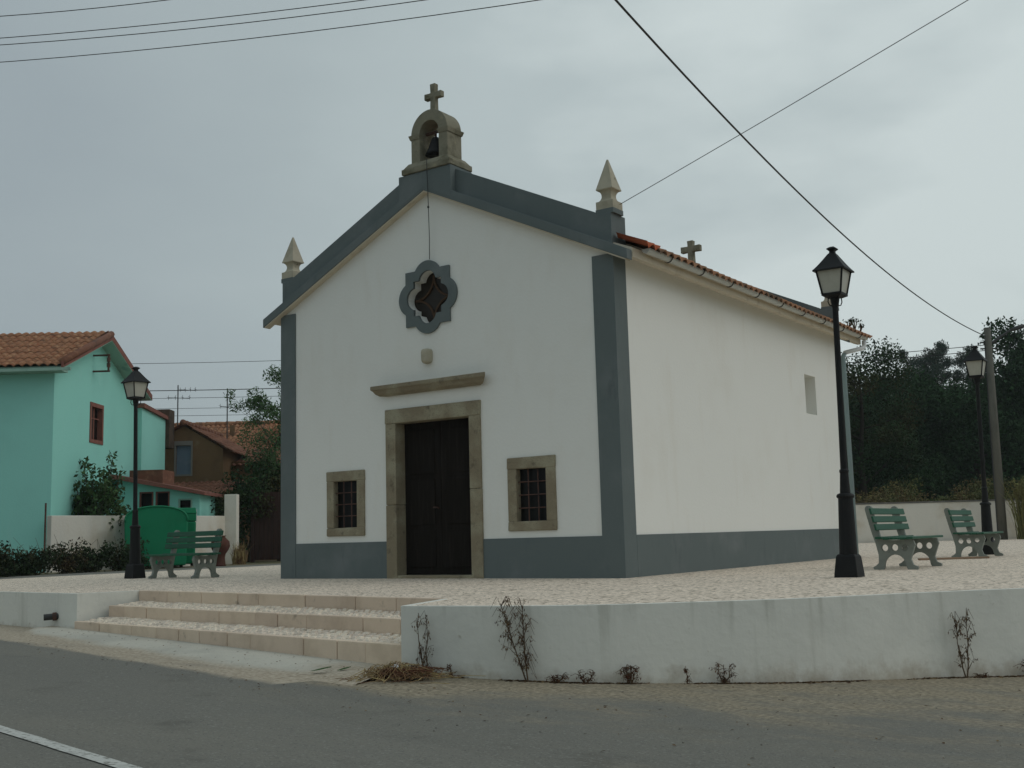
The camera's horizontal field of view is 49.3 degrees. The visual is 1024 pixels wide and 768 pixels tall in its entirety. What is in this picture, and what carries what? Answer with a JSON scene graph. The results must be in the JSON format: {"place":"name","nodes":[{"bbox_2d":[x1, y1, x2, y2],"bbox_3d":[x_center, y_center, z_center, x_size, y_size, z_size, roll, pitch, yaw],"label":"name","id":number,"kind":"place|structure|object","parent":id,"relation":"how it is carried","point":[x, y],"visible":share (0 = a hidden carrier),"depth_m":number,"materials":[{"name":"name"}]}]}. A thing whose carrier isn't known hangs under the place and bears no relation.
{"place":"outdoors","nodes":[
{"label":"outdoors","id":0,"kind":"place"},
{"bbox_2d":[0,0,166,16],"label":"overhead wire","id":1,"kind":"object","parent":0,"point":[84,9],"visible":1,"depth_m":16.62,"materials":[{"name":"metal"}]},
{"bbox_2d":[0,563,280,578],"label":"side lane","id":2,"kind":"structure","parent":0,"point":[54,575],"depth_m":26.98,"materials":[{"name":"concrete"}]},
{"bbox_2d":[0,624,304,684],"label":"sand strip","id":3,"kind":"object","parent":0,"point":[9,633],"visible":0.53,"depth_m":11.25,"materials":[{"name":"beige sand"}]},
{"bbox_2d":[28,560,280,574],"bbox_3d":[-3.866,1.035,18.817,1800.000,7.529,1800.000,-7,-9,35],"label":"ground","id":4,"kind":"structure","parent":0,"point":[257,562],"depth_m":33.00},
{"bbox_2d":[0,590,139,627],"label":"retaining wall","id":5,"kind":"structure","parent":4,"relation":"on","point":[26,609],"depth_m":14.99,"materials":[{"name":"concrete"}]},
{"bbox_2d":[43,612,58,620],"bbox_3d":[-6.115,3.099,14.873,0.235,0.110,0.110,1,-8,-20],"label":"drain pipe","id":6,"kind":"object","parent":5,"relation":"attached to","point":[53,616],"visible":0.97,"depth_m":14.83,"materials":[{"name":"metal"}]},
{"bbox_2d":[0,537,150,576],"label":"ground cover","id":7,"kind":"object","parent":4,"relation":"on","point":[80,561],"visible":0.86,"depth_m":27.31,"materials":[{"name":"green plant"}]},
{"bbox_2d":[9,535,129,569],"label":"creeper stems","id":8,"kind":"object","parent":7,"relation":"on","point":[64,551],"visible":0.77,"depth_m":27.28,"materials":[{"name":"brown plant"}]},
{"bbox_2d":[44,503,150,572],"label":"garden wall","id":9,"kind":"structure","parent":4,"relation":"on","point":[89,529],"depth_m":30.30,"materials":[{"name":"paint"}]},
{"bbox_2d":[71,450,130,530],"bbox_3d":[-11.641,3.645,31.610,2.665,3.566,1.849,-7,-9,35],"label":"shrub","id":10,"kind":"object","parent":4,"relation":"on","point":[101,498],"visible":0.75,"depth_m":31.31,"materials":[{"name":"green plant"}]},
{"bbox_2d":[0,330,223,572],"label":"house","id":11,"kind":"structure","parent":4,"relation":"on","point":[66,406],"depth_m":31.52,"materials":[{"name":"paint"}]},
{"bbox_2d":[89,402,103,444],"bbox_3d":[-12.470,1.185,33.302,0.185,1.200,1.060,-2,-8,0],"label":"window","id":12,"kind":"structure","parent":11,"relation":"in","point":[96,427],"depth_m":33.57,"materials":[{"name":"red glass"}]},
{"bbox_2d":[124,505,187,566],"bbox_3d":[-9.921,4.258,31.135,1.686,1.700,1.078,1,-8,-17],"label":"waste container","id":13,"kind":"object","parent":4,"relation":"on","point":[157,523],"visible":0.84,"depth_m":30.69,"materials":[{"name":"green plastic"}]},
{"bbox_2d":[179,508,196,565],"bbox_3d":[-9.618,4.420,32.217,0.981,1.656,0.832,1,-8,-17],"label":"waste container","id":14,"kind":"object","parent":4,"relation":"on","point":[192,515],"visible":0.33,"depth_m":31.99,"materials":[{"name":"green plastic"}]},
{"bbox_2d":[173,494,238,566],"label":"garden wall","id":15,"kind":"structure","parent":4,"relation":"on","point":[227,523],"depth_m":34.38,"materials":[{"name":"white paint"}]},
{"bbox_2d":[211,535,229,565],"bbox_3d":[-8.175,4.676,31.286,0.534,0.846,0.534,-7,-9,35],"label":"vase","id":16,"kind":"object","parent":4,"relation":"on","point":[225,546],"visible":0.49,"depth_m":31.14,"materials":[{"name":"ceramic"}]},
{"bbox_2d":[165,419,280,561],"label":"house","id":17,"kind":"structure","parent":4,"relation":"on","point":[199,457],"depth_m":40.10,"materials":[{"name":"brown paint"}]},
{"bbox_2d":[174,441,192,475],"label":"window frame","id":18,"kind":"structure","parent":17,"relation":"in","point":[176,443],"depth_m":40.09,"materials":[{"name":"grey paint"}]},
{"bbox_2d":[174,417,280,450],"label":"roof","id":19,"kind":"structure","parent":17,"relation":"attached to","point":[234,428],"depth_m":49.45,"materials":[{"name":"tile"}]},
{"bbox_2d":[167,385,195,425],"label":"television antenna","id":20,"kind":"object","parent":19,"relation":"on","point":[178,389],"visible":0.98,"depth_m":47.41,"materials":[{"name":"metal"}]},
{"bbox_2d":[220,388,229,438],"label":"television antenna","id":21,"kind":"object","parent":19,"relation":"on","point":[228,406],"visible":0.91,"depth_m":47.29,"materials":[{"name":"metal"}]},
{"bbox_2d":[210,488,250,549],"bbox_3d":[-9.816,4.814,36.703,2.824,2.723,2.109,-7,-9,35],"label":"bush","id":22,"kind":"object","parent":4,"relation":"on","point":[219,502],"visible":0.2,"depth_m":36.32,"materials":[{"name":"green plant"}]},
{"bbox_2d":[217,454,280,561],"bbox_3d":[-8.695,4.319,37.827,4.191,3.949,2.755,-27,-26,72],"label":"bush","id":23,"kind":"object","parent":4,"relation":"on","point":[242,490],"visible":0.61,"depth_m":37.19,"materials":[{"name":"green plant"}]},
{"bbox_2d":[224,364,280,560],"bbox_3d":[-7.894,2.730,38.555,4.571,7.249,3.678,-3,-8,7],"label":"airy tree","id":24,"kind":"object","parent":4,"relation":"on","point":[268,410],"visible":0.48,"depth_m":38.73,"materials":[{"name":"green plant"}]},
{"bbox_2d":[74,590,448,664],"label":"entrance steps","id":25,"kind":"structure","parent":4,"relation":"on","point":[366,629],"depth_m":12.13,"materials":[{"name":"beige stone"}]},
{"bbox_2d":[263,83,871,578],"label":"chapel","id":26,"kind":"structure","parent":4,"relation":"on","point":[481,377],"depth_m":17.11,"materials":[{"name":"white paint"}]},
{"bbox_2d":[326,469,364,535],"bbox_3d":[-2.617,1.916,17.899,0.832,1.040,0.185,-7,-9,35],"label":"window","id":27,"kind":"structure","parent":26,"relation":"in","point":[345,489],"depth_m":17.91,"materials":[{"name":"brown stone"}]},
{"bbox_2d":[399,260,457,333],"bbox_3d":[-1.244,-1.339,17.337,1.150,1.150,0.235,-7,-9,35],"label":"rose window","id":28,"kind":"structure","parent":26,"relation":"in","point":[436,298],"depth_m":17.36,"materials":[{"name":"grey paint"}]},
{"bbox_2d":[385,400,483,578],"bbox_3d":[-1.125,1.648,16.931,1.863,2.657,0.290,-7,-9,35],"label":"door","id":29,"kind":"structure","parent":26,"relation":"in","point":[434,510],"depth_m":17.04,"materials":[{"name":"brown wood"}]},
{"bbox_2d":[507,455,557,530],"bbox_3d":[0.321,1.555,15.858,0.831,1.048,0.185,-7,-9,35],"label":"window","id":30,"kind":"structure","parent":26,"relation":"in","point":[532,495],"depth_m":15.85,"materials":[{"name":"brown stone"}]},
{"bbox_2d":[621,0,967,203],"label":"cable","id":31,"kind":"object","parent":26,"relation":"attached to","point":[799,99],"visible":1,"depth_m":13.93,"materials":[{"name":"metal"}]},
{"bbox_2d":[843,319,853,326],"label":"roof plant","id":32,"kind":"object","parent":26,"relation":"on","point":[851,322],"visible":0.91,"depth_m":22.54,"materials":[{"name":"green plant"}]},
{"bbox_2d":[850,317,857,328],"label":"roof plant","id":33,"kind":"object","parent":26,"relation":"on","point":[854,325],"visible":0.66,"depth_m":22.85,"materials":[{"name":"green plant"}]},
{"bbox_2d":[857,320,864,330],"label":"roof plant","id":34,"kind":"object","parent":26,"relation":"on","point":[860,326],"visible":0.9,"depth_m":23.08,"materials":[{"name":"green plant"}]},
{"bbox_2d":[401,588,1023,682],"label":"retaining wall","id":35,"kind":"structure","parent":4,"relation":"on","point":[877,636],"depth_m":9.45,"materials":[{"name":"concrete"}]},
{"bbox_2d":[843,394,898,500],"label":"broadleaf tree","id":36,"kind":"object","parent":4,"relation":"on","point":[877,477],"visible":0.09,"depth_m":51.79,"materials":[{"name":"green plant"}]},
{"bbox_2d":[846,394,895,488],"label":"woodland tree","id":37,"kind":"object","parent":4,"relation":"on","point":[870,409],"visible":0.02,"depth_m":59.60,"materials":[{"name":"green plant"}]},
{"bbox_2d":[848,395,904,471],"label":"woodland tree","id":38,"kind":"object","parent":4,"relation":"on","point":[869,415],"depth_m":63.22,"materials":[{"name":"green plant"}]},
{"bbox_2d":[853,366,917,467],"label":"woodland tree","id":39,"kind":"object","parent":4,"relation":"on","point":[896,381],"visible":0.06,"depth_m":65.93,"materials":[{"name":"green plant"}]},
{"bbox_2d":[841,335,954,502],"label":"broadleaf tree","id":40,"kind":"object","parent":4,"relation":"on","point":[890,434],"visible":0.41,"depth_m":50.48,"materials":[{"name":"green plant"}]},
{"bbox_2d":[897,349,931,390],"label":"eucalyptus","id":41,"kind":"object","parent":4,"relation":"on","point":[912,361],"visible":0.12,"depth_m":91.59,"materials":[{"name":"green plant"}]},
{"bbox_2d":[846,354,1005,500],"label":"woodland tree","id":42,"kind":"object","parent":4,"relation":"on","point":[919,387],"visible":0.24,"depth_m":56.86,"materials":[{"name":"green plant"}]},
{"bbox_2d":[913,350,948,388],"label":"eucalyptus","id":43,"kind":"object","parent":4,"relation":"on","point":[929,364],"visible":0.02,"depth_m":93.67,"materials":[{"name":"green plant"}]},
{"bbox_2d":[855,499,1020,542],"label":"boundary wall","id":44,"kind":"structure","parent":4,"relation":"on","point":[925,518],"depth_m":41.65,"materials":[{"name":"white paint"}]},
{"bbox_2d":[854,448,1023,500],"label":"undergrowth","id":45,"kind":"object","parent":4,"relation":"on","point":[1018,476],"visible":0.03,"depth_m":53.21,"materials":[{"name":"green plant"}]},
{"bbox_2d":[855,473,1023,502],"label":"scrub","id":46,"kind":"object","parent":4,"relation":"on","point":[975,493],"visible":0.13,"depth_m":44.40,"materials":[{"name":"green plant"}]},
{"bbox_2d":[916,339,966,428],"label":"eucalyptus","id":47,"kind":"object","parent":4,"relation":"on","point":[937,366],"visible":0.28,"depth_m":90.16,"materials":[{"name":"green plant"}]},
{"bbox_2d":[946,344,972,386],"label":"eucalyptus","id":48,"kind":"object","parent":4,"relation":"on","point":[960,362],"visible":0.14,"depth_m":92.31,"materials":[{"name":"green plant"}]},
{"bbox_2d":[908,361,1023,500],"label":"woodland tree","id":49,"kind":"object","parent":4,"relation":"on","point":[964,408],"visible":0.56,"depth_m":54.23,"materials":[{"name":"green plant"}]},
{"bbox_2d":[910,372,1023,493],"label":"woodland tree","id":50,"kind":"object","parent":4,"relation":"on","point":[973,384],"visible":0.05,"depth_m":61.80,"materials":[{"name":"green plant"}]},
{"bbox_2d":[945,315,1023,484],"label":"woodland tree","id":51,"kind":"object","parent":4,"relation":"on","point":[1015,372],"visible":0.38,"depth_m":55.35,"materials":[{"name":"green plant"}]},
{"bbox_2d":[1006,330,1023,366],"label":"eucalyptus","id":52,"kind":"object","parent":4,"relation":"on","point":[1016,343],"visible":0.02,"depth_m":92.69,"materials":[{"name":"green plant"}]},
{"bbox_2d":[0,0,363,38],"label":"overhead wire","id":53,"kind":"object","parent":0,"point":[186,21],"visible":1,"depth_m":16.42,"materials":[{"name":"metal"}]},
{"bbox_2d":[133,360,280,363],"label":"distant wire","id":54,"kind":"object","parent":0,"point":[198,362],"visible":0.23,"depth_m":53.44,"materials":[{"name":"metal"}]},
{"bbox_2d":[152,396,270,398],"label":"distant wire","id":55,"kind":"object","parent":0,"point":[204,397],"visible":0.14,"depth_m":53.16,"materials":[{"name":"metal"}]},
{"bbox_2d":[0,0,424,44],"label":"overhead wire","id":56,"kind":"object","parent":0,"point":[215,26],"visible":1,"depth_m":16.17,"materials":[{"name":"metal"}]},
{"bbox_2d":[149,388,280,390],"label":"distant wire","id":57,"kind":"object","parent":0,"point":[214,389],"visible":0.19,"depth_m":53.15,"materials":[{"name":"metal"}]},
{"bbox_2d":[165,406,280,408],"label":"distant wire","id":58,"kind":"object","parent":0,"point":[192,408],"visible":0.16,"depth_m":53.23,"materials":[{"name":"metal"}]},
{"bbox_2d":[188,414,261,415],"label":"distant wire","id":59,"kind":"object","parent":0,"point":[211,415],"visible":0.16,"depth_m":53.07,"materials":[{"name":"metal"}]},
{"bbox_2d":[229,541,249,564],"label":"dry grass","id":60,"kind":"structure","parent":0,"point":[237,554],"depth_m":33.55,"materials":[{"name":"plant"}]},
{"bbox_2d":[0,640,528,767],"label":"road","id":61,"kind":"structure","parent":0,"point":[146,716],"depth_m":6.98,"materials":[{"name":"grey asphalt"}]},
{"bbox_2d":[0,725,141,767],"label":"road marking","id":62,"kind":"object","parent":61,"relation":"on","point":[71,750],"visible":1,"depth_m":6.12,"materials":[{"name":"white paint"}]},
{"bbox_2d":[0,0,538,62],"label":"overhead wire","id":63,"kind":"object","parent":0,"point":[278,35],"visible":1,"depth_m":16.05,"materials":[{"name":"metal"}]},
{"bbox_2d":[0,539,1023,605],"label":"plaza","id":64,"kind":"structure","parent":0,"point":[807,579],"depth_m":13.83,"materials":[{"name":"stone"}]},
{"bbox_2d":[121,367,150,578],"bbox_3d":[-7.212,1.680,21.379,0.396,4.068,0.396,-8,-9,34],"label":"street lamp","id":65,"kind":"object","parent":64,"relation":"on","point":[135,382],"visible":0.96,"depth_m":21.34,"materials":[{"name":"black metal"}]},
{"bbox_2d":[143,528,223,578],"bbox_3d":[-6.015,3.123,20.553,1.560,0.880,0.670,-7,-9,35],"label":"park bench","id":66,"kind":"object","parent":64,"relation":"on","point":[175,540],"visible":1,"depth_m":20.61,"materials":[{"name":"green wood"}]},
{"bbox_2d":[251,489,280,562],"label":"gate","id":67,"kind":"structure","parent":64,"relation":"on","point":[268,529],"depth_m":36.32,"materials":[{"name":"red wood"}]},
{"bbox_2d":[812,246,864,577],"bbox_3d":[4.008,0.311,13.608,0.396,4.068,0.396,-6,-9,35],"label":"street lamp","id":68,"kind":"object","parent":64,"relation":"on","point":[832,270],"visible":0.98,"depth_m":13.55,"materials":[{"name":"black metal"}]},
{"bbox_2d":[865,506,942,569],"bbox_3d":[5.558,2.159,15.819,0.670,0.880,1.560,-7,-9,35],"label":"park bench","id":69,"kind":"object","parent":64,"relation":"on","point":[909,549],"visible":0.98,"depth_m":15.51,"materials":[{"name":"green wood"}]},
{"bbox_2d":[918,556,989,559],"bbox_3d":[7.521,2.967,19.012,1.200,0.030,0.120,-1,-8,-3],"label":"kerb","id":70,"kind":"object","parent":64,"relation":"on","point":[956,558],"visible":1,"depth_m":18.96,"materials":[{"name":"grey concrete"}]},
{"bbox_2d":[944,508,1003,556],"bbox_3d":[8.295,2.660,20.039,0.670,0.880,1.560,-7,-9,35],"label":"park bench","id":71,"kind":"object","parent":64,"relation":"on","point":[971,534],"visible":0.98,"depth_m":19.71,"materials":[{"name":"green wood"}]},
{"bbox_2d":[963,346,994,554],"bbox_3d":[9.099,1.266,21.625,0.396,4.068,0.396,-6,-9,35],"label":"street lamp","id":72,"kind":"object","parent":64,"relation":"on","point":[975,361],"visible":0.89,"depth_m":21.64,"materials":[{"name":"black metal"}]},
{"bbox_2d":[980,324,1023,539],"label":"utility pole","id":73,"kind":"object","parent":64,"relation":"on","point":[999,496],"visible":0.91,"depth_m":40.47,"materials":[{"name":"concrete"}]},
{"bbox_2d":[615,0,984,335],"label":"cable","id":74,"kind":"object","parent":73,"relation":"attached to","point":[687,78],"visible":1,"depth_m":17.96,"materials":[{"name":"metal"}]},
{"bbox_2d":[846,345,983,356],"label":"distant wire","id":75,"kind":"object","parent":73,"relation":"attached to","point":[914,351],"visible":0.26,"depth_m":43.02,"materials":[{"name":"metal"}]},
{"bbox_2d":[848,350,984,362],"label":"distant wire","id":76,"kind":"object","parent":73,"relation":"attached to","point":[912,357],"visible":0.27,"depth_m":43.09,"materials":[{"name":"metal"}]},
{"bbox_2d":[997,475,1023,538],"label":"tall dry plant","id":77,"kind":"object","parent":64,"relation":"on","point":[1019,514],"visible":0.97,"depth_m":39.78,"materials":[{"name":"plant"}]},
{"bbox_2d":[0,0,1023,422],"label":"sky","id":78,"kind":"structure","parent":0,"point":[156,199],"materials":[{"name":"grey"}]},
{"bbox_2d":[242,676,1023,767],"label":"verge","id":79,"kind":"structure","parent":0,"point":[639,729],"depth_m":7.28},
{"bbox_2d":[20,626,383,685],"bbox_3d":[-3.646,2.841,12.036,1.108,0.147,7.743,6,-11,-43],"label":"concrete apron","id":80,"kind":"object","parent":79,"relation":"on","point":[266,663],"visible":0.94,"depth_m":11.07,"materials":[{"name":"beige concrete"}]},
{"bbox_2d":[335,661,479,683],"bbox_3d":[-0.853,2.401,9.385,1.175,0.132,0.967,-7,-9,35],"label":"dry grass heap","id":81,"kind":"object","parent":79,"relation":"on","point":[411,671],"visible":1,"depth_m":9.32,"materials":[{"name":"plant"}]},
{"bbox_2d":[411,610,436,671],"bbox_3d":[-0.769,2.257,9.694,0.220,0.572,0.082,-5,-9,24],"label":"dead weed","id":82,"kind":"object","parent":79,"relation":"on","point":[422,649],"visible":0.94,"depth_m":9.70,"materials":[{"name":"brown plant"}]},
{"bbox_2d":[447,664,452,676],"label":"dead weed","id":83,"kind":"object","parent":79,"relation":"on","point":[449,667],"visible":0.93,"depth_m":9.56,"materials":[{"name":"brown plant"}]},
{"bbox_2d":[490,596,537,681],"bbox_3d":[0.026,2.140,9.365,0.423,0.721,0.101,-4,-8,16],"label":"dead weed","id":84,"kind":"object","parent":79,"relation":"on","point":[522,643],"visible":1,"depth_m":9.36,"materials":[{"name":"brown plant"}]},
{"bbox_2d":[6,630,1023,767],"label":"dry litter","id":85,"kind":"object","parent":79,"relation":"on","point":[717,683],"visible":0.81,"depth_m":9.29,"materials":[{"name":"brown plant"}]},
{"bbox_2d":[544,672,568,682],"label":"dead weed","id":86,"kind":"object","parent":79,"relation":"on","point":[554,678],"visible":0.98,"depth_m":9.23,"materials":[{"name":"brown plant"}]},
{"bbox_2d":[571,669,595,683],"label":"dead weed","id":87,"kind":"object","parent":79,"relation":"on","point":[589,679],"visible":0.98,"depth_m":9.20,"materials":[{"name":"brown plant"}]},
{"bbox_2d":[615,665,640,683],"bbox_3d":[0.947,2.393,9.181,0.225,0.172,0.084,0,-8,-10],"label":"dead weed","id":88,"kind":"object","parent":79,"relation":"on","point":[626,675],"visible":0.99,"depth_m":9.18,"materials":[{"name":"brown plant"}]},
{"bbox_2d":[683,666,690,683],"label":"dead weed","id":89,"kind":"object","parent":79,"relation":"on","point":[685,671],"visible":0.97,"depth_m":9.20,"materials":[{"name":"brown plant"}]},
{"bbox_2d":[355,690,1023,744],"bbox_3d":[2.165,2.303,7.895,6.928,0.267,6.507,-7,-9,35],"label":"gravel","id":90,"kind":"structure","parent":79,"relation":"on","point":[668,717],"depth_m":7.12,"materials":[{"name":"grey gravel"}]},
{"bbox_2d":[709,662,738,683],"bbox_3d":[1.745,2.395,9.216,0.241,0.191,0.081,-1,-8,-5],"label":"dead weed","id":91,"kind":"object","parent":79,"relation":"on","point":[725,680],"visible":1,"depth_m":9.22,"materials":[{"name":"brown plant"}]},
{"bbox_2d":[948,609,977,677],"bbox_3d":[3.935,2.265,9.741,0.302,0.609,0.090,0,-8,-11],"label":"dead weed","id":92,"kind":"object","parent":79,"relation":"on","point":[968,645],"visible":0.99,"depth_m":9.75,"materials":[{"name":"brown plant"}]},
{"bbox_2d":[973,672,988,677],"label":"dead weed","id":93,"kind":"object","parent":79,"relation":"on","point":[982,676],"visible":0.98,"depth_m":9.74,"materials":[{"name":"brown plant"}]}
]}

